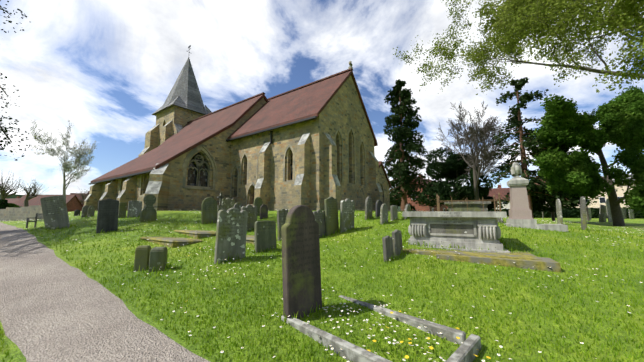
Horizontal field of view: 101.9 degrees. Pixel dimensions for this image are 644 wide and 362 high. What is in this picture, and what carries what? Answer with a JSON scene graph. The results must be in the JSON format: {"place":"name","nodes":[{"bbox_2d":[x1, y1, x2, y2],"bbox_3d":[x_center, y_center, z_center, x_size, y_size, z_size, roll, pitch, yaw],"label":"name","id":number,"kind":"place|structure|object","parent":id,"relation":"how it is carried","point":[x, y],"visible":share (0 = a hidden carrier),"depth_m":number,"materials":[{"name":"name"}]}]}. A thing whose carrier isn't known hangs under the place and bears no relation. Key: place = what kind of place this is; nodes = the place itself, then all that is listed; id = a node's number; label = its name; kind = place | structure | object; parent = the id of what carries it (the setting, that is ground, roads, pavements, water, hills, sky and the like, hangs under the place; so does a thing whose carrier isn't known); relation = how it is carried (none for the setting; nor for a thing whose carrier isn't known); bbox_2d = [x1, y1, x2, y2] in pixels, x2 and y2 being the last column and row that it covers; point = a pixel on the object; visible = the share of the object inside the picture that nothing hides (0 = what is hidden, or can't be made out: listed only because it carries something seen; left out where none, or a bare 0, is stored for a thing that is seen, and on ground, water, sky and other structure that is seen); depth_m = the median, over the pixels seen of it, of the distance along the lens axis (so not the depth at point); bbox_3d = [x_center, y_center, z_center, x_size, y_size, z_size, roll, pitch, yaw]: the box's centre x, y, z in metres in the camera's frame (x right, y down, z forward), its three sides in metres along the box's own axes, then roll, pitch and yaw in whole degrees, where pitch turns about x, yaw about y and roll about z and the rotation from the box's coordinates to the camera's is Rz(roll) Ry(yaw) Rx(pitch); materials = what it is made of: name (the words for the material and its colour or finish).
{"place":"outdoors","nodes":[
{"label":"outdoors","id":0,"kind":"place"},
{"bbox_2d":[0,222,209,361],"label":"path","id":1,"kind":"structure","parent":0,"point":[53,308],"depth_m":3.22,"materials":[{"name":"grey asphalt"}]},
{"bbox_2d":[156,108,200,145],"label":"church tower","id":2,"kind":"structure","parent":0,"point":[179,116],"depth_m":32.56,"materials":[{"name":"beige stone"}]},
{"bbox_2d":[152,57,210,115],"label":"church spire","id":3,"kind":"structure","parent":2,"relation":"on","point":[184,93],"depth_m":34.03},
{"bbox_2d":[88,45,316,184],"bbox_3d":[-10.972,-9.984,24.055,26.000,20.330,10.060,-5,-8,36],"label":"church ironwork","id":4,"kind":"object","parent":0,"point":[264,130],"visible":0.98,"depth_m":18.47,"materials":[{"name":"black metal"}]},
{"bbox_2d":[104,118,384,203],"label":"window surrounds","id":5,"kind":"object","parent":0,"point":[194,160],"depth_m":19.28,"materials":[{"name":"beige stone"}]},
{"bbox_2d":[148,153,292,202],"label":"church windows","id":6,"kind":"structure","parent":5,"relation":"in","point":[191,177],"depth_m":19.26,"materials":[{"name":"black glass"}]},
{"bbox_2d":[0,210,643,361],"bbox_3d":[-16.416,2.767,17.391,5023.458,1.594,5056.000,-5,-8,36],"label":"ground","id":7,"kind":"structure","parent":0,"point":[15,352],"depth_m":3.97,"materials":[{"name":"green plant"}]},
{"bbox_2d":[0,199,7,208],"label":"bush","id":8,"kind":"object","parent":7,"relation":"on","point":[4,205],"visible":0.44,"depth_m":46.65,"materials":[{"name":"green plant"}]},
{"bbox_2d":[6,196,19,202],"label":"house","id":9,"kind":"structure","parent":7,"relation":"on","point":[12,200],"depth_m":126.33,"materials":[{"name":"tile"}]},
{"bbox_2d":[8,203,18,206],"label":"hedge","id":10,"kind":"object","parent":7,"relation":"on","point":[11,204],"depth_m":68.77,"materials":[{"name":"green plant"}]},
{"bbox_2d":[0,0,32,160],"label":"tree leaves","id":11,"kind":"object","parent":7,"relation":"on","point":[5,138],"depth_m":11.00,"materials":[{"name":"green plant"}]},
{"bbox_2d":[0,171,41,207],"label":"tree","id":12,"kind":"object","parent":7,"relation":"on","point":[3,194],"visible":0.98,"depth_m":46.95,"materials":[{"name":"brown plant"}]},
{"bbox_2d":[0,205,43,220],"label":"boundary wall","id":13,"kind":"structure","parent":7,"relation":"on","point":[16,213],"depth_m":15.07,"materials":[{"name":"grey stone"}]},
{"bbox_2d":[26,213,43,227],"bbox_3d":[-10.564,1.497,9.905,0.976,0.549,0.342,0,-7,1],"label":"bench","id":14,"kind":"object","parent":7,"relation":"on","point":[36,217],"visible":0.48,"depth_m":10.04,"materials":[{"name":"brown wood"}]},
{"bbox_2d":[16,178,55,206],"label":"tree","id":15,"kind":"object","parent":7,"relation":"on","point":[29,195],"visible":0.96,"depth_m":50.93,"materials":[{"name":"brown plant"}]},
{"bbox_2d":[14,194,82,211],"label":"house","id":16,"kind":"structure","parent":7,"relation":"on","point":[73,202],"depth_m":92.27,"materials":[{"name":"tile"}]},
{"bbox_2d":[40,195,69,229],"bbox_3d":[-9.617,1.258,9.444,0.624,1.442,0.100,-10,4,-42],"label":"headstone","id":17,"kind":"object","parent":7,"relation":"on","point":[55,212],"visible":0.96,"depth_m":9.40,"materials":[{"name":"grey stone"}]},
{"bbox_2d":[30,120,97,198],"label":"tree","id":18,"kind":"object","parent":7,"relation":"on","point":[65,180],"depth_m":60.80,"materials":[{"name":"green plant"}]},
{"bbox_2d":[74,210,80,215],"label":"headstone","id":19,"kind":"object","parent":7,"relation":"on","point":[76,212],"visible":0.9,"depth_m":14.41,"materials":[{"name":"grey stone"}]},
{"bbox_2d":[70,191,89,204],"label":"house","id":20,"kind":"structure","parent":7,"relation":"on","point":[77,194],"depth_m":106.05,"materials":[{"name":"tile"}]},
{"bbox_2d":[77,189,88,202],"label":"tree","id":21,"kind":"object","parent":7,"relation":"on","point":[83,195],"visible":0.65,"depth_m":67.82,"materials":[{"name":"brown plant"}]},
{"bbox_2d":[81,205,88,217],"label":"headstone","id":22,"kind":"object","parent":7,"relation":"on","point":[84,210],"visible":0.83,"depth_m":12.86,"materials":[{"name":"grey stone"}]},
{"bbox_2d":[87,206,94,216],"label":"headstone","id":23,"kind":"object","parent":7,"relation":"on","point":[91,210],"visible":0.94,"depth_m":12.84,"materials":[{"name":"grey stone"}]},
{"bbox_2d":[96,198,118,233],"bbox_3d":[-7.066,1.251,8.617,0.090,1.345,0.537,-7,-8,42],"label":"headstone","id":24,"kind":"object","parent":7,"relation":"on","point":[107,214],"visible":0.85,"depth_m":8.59,"materials":[{"name":"grey stone"}]},
{"bbox_2d":[118,203,126,217],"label":"headstone","id":25,"kind":"object","parent":7,"relation":"on","point":[122,209],"visible":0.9,"depth_m":11.65,"materials":[{"name":"stone"}]},
{"bbox_2d":[127,201,141,217],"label":"headstone","id":26,"kind":"object","parent":7,"relation":"on","point":[134,208],"visible":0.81,"depth_m":11.79,"materials":[{"name":"grey stone"}]},
{"bbox_2d":[133,245,151,271],"bbox_3d":[-3.469,1.580,5.045,0.219,0.646,0.186,2,-9,-16],"label":"gravestone","id":27,"kind":"object","parent":7,"relation":"on","point":[142,256],"visible":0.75,"depth_m":4.98,"materials":[{"name":"grey stone"}]},
{"bbox_2d":[139,195,156,221],"bbox_3d":[-7.033,1.189,10.617,0.120,1.273,0.600,-5,-8,36],"label":"gravestone","id":28,"kind":"object","parent":7,"relation":"on","point":[148,212],"visible":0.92,"depth_m":10.57,"materials":[{"name":"grey stone"}]},
{"bbox_2d":[149,247,167,271],"bbox_3d":[-3.142,1.588,5.010,0.245,0.622,0.209,2,-5,-14],"label":"gravestone","id":29,"kind":"object","parent":7,"relation":"on","point":[158,258],"visible":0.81,"depth_m":4.93,"materials":[{"name":"grey stone"}]},
{"bbox_2d":[141,237,202,247],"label":"ledger slab","id":30,"kind":"structure","parent":7,"relation":"on","point":[174,242],"depth_m":6.96,"materials":[{"name":"grey stone"}]},
{"bbox_2d":[101,98,265,204],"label":"church nave","id":31,"kind":"structure","parent":7,"relation":"on","point":[218,146],"depth_m":19.91,"materials":[{"name":"beige stone"}]},
{"bbox_2d":[174,230,215,238],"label":"ledger slab","id":32,"kind":"structure","parent":7,"relation":"on","point":[197,234],"depth_m":7.95,"materials":[{"name":"beige stone"}]},
{"bbox_2d":[0,194,400,210],"bbox_3d":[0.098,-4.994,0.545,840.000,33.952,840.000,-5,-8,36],"label":"distant tree line","id":33,"kind":"object","parent":7,"relation":"on","point":[15,196],"depth_m":272.34,"materials":[{"name":"green plant"}]},
{"bbox_2d":[201,197,217,223],"bbox_3d":[-4.468,1.287,10.388,0.090,1.279,0.672,-8,-9,32],"label":"headstone","id":34,"kind":"object","parent":7,"relation":"on","point":[209,209],"visible":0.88,"depth_m":10.34,"materials":[{"name":"stone"}]},
{"bbox_2d":[217,193,225,210],"bbox_3d":[-6.285,1.422,16.182,0.400,1.405,0.560,-5,-8,36],"label":"latin cross","id":35,"kind":"object","parent":7,"relation":"on","point":[221,206],"visible":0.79,"depth_m":16.14,"materials":[{"name":"grey stone"}]},
{"bbox_2d":[222,198,234,210],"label":"headstone","id":36,"kind":"object","parent":7,"relation":"on","point":[229,202],"visible":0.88,"depth_m":17.71,"materials":[{"name":"grey stone"}]},
{"bbox_2d":[214,208,247,263],"bbox_3d":[-1.965,1.271,5.671,0.100,1.374,0.676,-4,-8,42],"label":"headstone","id":37,"kind":"object","parent":7,"relation":"on","point":[231,230],"visible":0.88,"depth_m":5.62,"materials":[{"name":"grey stone"}]},
{"bbox_2d":[84,106,382,210],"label":"buttresses","id":38,"kind":"structure","parent":7,"relation":"on","point":[158,184],"depth_m":17.64,"materials":[{"name":"beige stone"}]},
{"bbox_2d":[233,203,242,210],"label":"headstone","id":39,"kind":"object","parent":7,"relation":"on","point":[238,205],"visible":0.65,"depth_m":13.09,"materials":[{"name":"grey stone"}]},
{"bbox_2d":[241,205,256,230],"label":"headstone","id":40,"kind":"object","parent":7,"relation":"on","point":[251,210],"visible":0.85,"depth_m":9.19,"materials":[{"name":"grey stone"}]},
{"bbox_2d":[253,197,261,215],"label":"headstone","id":41,"kind":"object","parent":7,"relation":"on","point":[258,202],"visible":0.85,"depth_m":13.37,"materials":[{"name":"grey stone"}]},
{"bbox_2d":[246,235,276,244],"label":"ledger slab","id":42,"kind":"structure","parent":7,"relation":"on","point":[250,238],"depth_m":7.25,"materials":[{"name":"grey stone"}]},
{"bbox_2d":[260,204,267,218],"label":"headstone","id":43,"kind":"object","parent":7,"relation":"on","point":[264,210],"visible":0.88,"depth_m":12.12,"materials":[{"name":"grey stone"}]},
{"bbox_2d":[254,220,275,252],"bbox_3d":[-1.405,1.488,6.514,0.090,0.994,0.614,-10,-12,39],"label":"headstone","id":44,"kind":"object","parent":7,"relation":"on","point":[265,234],"visible":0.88,"depth_m":6.46,"materials":[{"name":"grey stone"}]},
{"bbox_2d":[277,208,287,240],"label":"headstone","id":45,"kind":"object","parent":7,"relation":"on","point":[281,215],"visible":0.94,"depth_m":7.71,"materials":[{"name":"grey stone"}]},
{"bbox_2d":[281,205,321,318],"bbox_3d":[-0.251,1.118,3.336,0.563,1.612,0.110,4,-9,-45],"label":"headstone","id":46,"kind":"object","parent":7,"relation":"on","point":[301,275],"visible":0.9,"depth_m":3.27,"materials":[{"name":"grey stone"}]},
{"bbox_2d":[229,75,374,204],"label":"church wall","id":47,"kind":"structure","parent":7,"relation":"on","point":[343,111],"depth_m":18.52,"materials":[{"name":"beige stone"}]},
{"bbox_2d":[91,68,391,187],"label":"church roof","id":48,"kind":"structure","parent":47,"relation":"on","point":[314,98],"depth_m":21.31,"materials":[{"name":"red tile"}]},
{"bbox_2d":[313,209,325,237],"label":"headstone","id":49,"kind":"object","parent":7,"relation":"on","point":[319,215],"visible":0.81,"depth_m":7.83,"materials":[{"name":"grey stone"}]},
{"bbox_2d":[13,209,643,361],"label":"flowers","id":50,"kind":"object","parent":7,"relation":"on","point":[406,356],"visible":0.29,"depth_m":3.16,"materials":[{"name":"white plant"}]},
{"bbox_2d":[324,197,338,235],"bbox_3d":[0.313,1.191,8.200,0.090,1.401,0.655,-7,-7,34],"label":"headstone","id":51,"kind":"object","parent":7,"relation":"on","point":[331,215],"visible":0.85,"depth_m":8.11,"materials":[{"name":"green stone"}]},
{"bbox_2d":[340,199,354,232],"bbox_3d":[0.822,1.212,8.462,0.090,1.278,0.697,-2,-6,41],"label":"headstone","id":52,"kind":"object","parent":7,"relation":"on","point":[347,209],"visible":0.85,"depth_m":8.38,"materials":[{"name":"grey stone"}]},
{"bbox_2d":[365,197,371,219],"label":"headstone","id":53,"kind":"object","parent":7,"relation":"on","point":[368,206],"visible":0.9,"depth_m":10.25,"materials":[{"name":"grey stone"}]},
{"bbox_2d":[375,200,382,216],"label":"headstone","id":54,"kind":"object","parent":7,"relation":"on","point":[379,203],"visible":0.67,"depth_m":10.88,"materials":[{"name":"grey stone"}]},
{"bbox_2d":[281,295,480,361],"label":"grave kerb","id":55,"kind":"structure","parent":7,"relation":"on","point":[466,350],"depth_m":2.66,"materials":[{"name":"stone"}]},
{"bbox_2d":[380,204,387,224],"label":"headstone","id":56,"kind":"object","parent":7,"relation":"on","point":[383,213],"visible":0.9,"depth_m":9.26,"materials":[{"name":"grey stone"}]},
{"bbox_2d":[379,166,389,210],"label":"buttress","id":57,"kind":"structure","parent":7,"relation":"on","point":[383,179],"depth_m":24.79,"materials":[{"name":"beige stone"}]},
{"bbox_2d":[382,236,393,261],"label":"headstone","id":58,"kind":"object","parent":7,"relation":"on","point":[387,242],"visible":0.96,"depth_m":5.49,"materials":[{"name":"grey stone"}]},
{"bbox_2d":[390,205,397,220],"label":"headstone","id":59,"kind":"object","parent":7,"relation":"on","point":[393,212],"visible":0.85,"depth_m":9.90,"materials":[{"name":"grey stone"}]},
{"bbox_2d":[392,230,402,255],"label":"headstone","id":60,"kind":"object","parent":7,"relation":"on","point":[397,241],"visible":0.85,"depth_m":5.83,"materials":[{"name":"grey stone"}]},
{"bbox_2d":[382,79,430,210],"bbox_3d":[10.548,-4.447,34.950,7.465,18.946,8.328,-5,-8,36],"label":"cypress tree","id":61,"kind":"object","parent":7,"relation":"on","point":[404,132],"depth_m":34.10,"materials":[{"name":"green plant"}]},
{"bbox_2d":[404,204,410,219],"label":"headstone","id":62,"kind":"object","parent":7,"relation":"on","point":[407,207],"visible":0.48,"depth_m":10.44,"materials":[{"name":"grey stone"}]},
{"bbox_2d":[400,174,446,210],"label":"house","id":63,"kind":"structure","parent":7,"relation":"on","point":[430,208],"depth_m":58.86,"materials":[{"name":"red brick"}]},
{"bbox_2d":[420,147,491,206],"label":"yew tree","id":64,"kind":"object","parent":7,"relation":"on","point":[453,166],"depth_m":43.43,"materials":[{"name":"green plant"}]},
{"bbox_2d":[444,201,490,211],"bbox_3d":[6.513,1.429,11.732,1.784,0.979,0.943,-3,-7,26],"label":"chest tomb","id":65,"kind":"object","parent":7,"relation":"on","point":[475,206],"visible":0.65,"depth_m":11.37,"materials":[{"name":"grey stone"}]},
{"bbox_2d":[436,193,502,222],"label":"tomb railings","id":66,"kind":"object","parent":7,"relation":"on","point":[465,200],"visible":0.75,"depth_m":11.31,"materials":[{"name":"orange metal"}]},
{"bbox_2d":[432,100,518,200],"bbox_3d":[22.440,-2.275,37.688,10.371,16.812,11.417,0,-7,1],"label":"tree","id":67,"kind":"object","parent":7,"relation":"on","point":[482,134],"visible":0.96,"depth_m":36.73,"materials":[{"name":"grey plant"}]},
{"bbox_2d":[470,166,481,200],"bbox_3d":[22.618,1.923,38.404,1.660,8.262,1.623,-5,-8,36],"label":"tree trunk","id":68,"kind":"object","parent":7,"relation":"on","point":[472,185],"visible":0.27,"depth_m":38.38,"materials":[{"name":"brown plant"}]},
{"bbox_2d":[447,209,509,216],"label":"hedge","id":69,"kind":"object","parent":7,"relation":"on","point":[498,211],"depth_m":70.85,"materials":[{"name":"green plant"}]},
{"bbox_2d":[402,249,560,272],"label":"stone slab","id":70,"kind":"structure","parent":7,"relation":"on","point":[525,260],"depth_m":5.15,"materials":[{"name":"stone"}]},
{"bbox_2d":[402,211,509,252],"bbox_3d":[3.333,1.413,6.706,2.200,1.250,1.400,-3,-7,26],"label":"chest tomb","id":71,"kind":"object","parent":70,"relation":"on","point":[475,231],"visible":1,"depth_m":6.18,"materials":[{"name":"grey stone"}]},
{"bbox_2d":[481,190,496,210],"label":"bush","id":72,"kind":"object","parent":7,"relation":"on","point":[488,198],"visible":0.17,"depth_m":43.46,"materials":[{"name":"green plant"}]},
{"bbox_2d":[488,185,509,209],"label":"timber house","id":73,"kind":"structure","parent":7,"relation":"on","point":[500,190],"depth_m":79.53,"materials":[{"name":"tile"}]},
{"bbox_2d":[487,77,578,218],"bbox_3d":[25.339,-3.695,32.393,8.318,18.385,9.930,-5,-8,36],"label":"pine tree","id":74,"kind":"object","parent":7,"relation":"on","point":[529,142],"depth_m":31.50,"materials":[{"name":"green plant"}]},
{"bbox_2d":[504,162,567,231],"bbox_3d":[7.230,0.586,9.043,1.565,2.585,0.776,-3,-7,26],"label":"urn monument","id":75,"kind":"object","parent":7,"relation":"on","point":[520,213],"visible":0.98,"depth_m":8.96,"materials":[{"name":"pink stone"}]},
{"bbox_2d":[556,199,562,223],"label":"headstone","id":76,"kind":"object","parent":7,"relation":"on","point":[559,212],"visible":0.88,"depth_m":13.39,"materials":[{"name":"grey stone"}]},
{"bbox_2d":[531,180,587,220],"bbox_3d":[31.797,2.307,35.836,9.083,7.235,6.353,-1,-7,5],"label":"bush","id":77,"kind":"object","parent":7,"relation":"on","point":[538,204],"depth_m":34.57,"materials":[{"name":"green plant"}]},
{"bbox_2d":[580,197,586,229],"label":"headstone","id":78,"kind":"object","parent":7,"relation":"on","point":[583,212],"visible":0.94,"depth_m":9.57,"materials":[{"name":"grey stone"}]},
{"bbox_2d":[528,85,643,225],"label":"chestnut tree","id":79,"kind":"object","parent":7,"relation":"on","point":[620,118],"depth_m":27.41,"materials":[{"name":"green plant"}]},
{"bbox_2d":[543,174,633,207],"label":"cream house","id":80,"kind":"structure","parent":7,"relation":"on","point":[601,200],"depth_m":63.77,"materials":[{"name":"paint"}]},
{"bbox_2d":[586,208,590,219],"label":"headstone","id":81,"kind":"object","parent":7,"relation":"on","point":[589,210],"visible":0.56,"depth_m":45.60,"materials":[{"name":"grey stone"}]},
{"bbox_2d":[533,207,643,218],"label":"hedge","id":82,"kind":"object","parent":7,"relation":"on","point":[594,213],"depth_m":56.96,"materials":[{"name":"green plant"}]},
{"bbox_2d":[599,204,606,221],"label":"headstone","id":83,"kind":"object","parent":7,"relation":"on","point":[602,214],"visible":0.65,"depth_m":36.36,"materials":[{"name":"grey stone"}]},
{"bbox_2d":[605,199,612,221],"bbox_3d":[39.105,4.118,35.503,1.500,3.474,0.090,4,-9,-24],"label":"headstone","id":84,"kind":"object","parent":7,"relation":"on","point":[609,215],"visible":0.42,"depth_m":35.33,"materials":[{"name":"grey stone"}]},
{"bbox_2d":[621,208,626,218],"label":"headstone","id":85,"kind":"object","parent":7,"relation":"on","point":[624,213],"visible":0.6,"depth_m":50.85,"materials":[{"name":"grey stone"}]},
{"bbox_2d":[628,207,633,218],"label":"headstone","id":86,"kind":"object","parent":7,"relation":"on","point":[631,215],"visible":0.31,"depth_m":50.60,"materials":[{"name":"grey stone"}]},
{"bbox_2d":[0,0,643,194],"label":"sky","id":87,"kind":"structure","parent":0,"point":[104,67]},
{"bbox_2d":[393,0,643,94],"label":"tree branches","id":88,"kind":"object","parent":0,"point":[621,11],"depth_m":18.07,"materials":[{"name":"green plant"}]},
{"bbox_2d":[577,199,593,220],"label":"cordyline","id":89,"kind":"object","parent":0,"point":[587,213],"depth_m":40.31,"materials":[{"name":"plant"}]}
]}

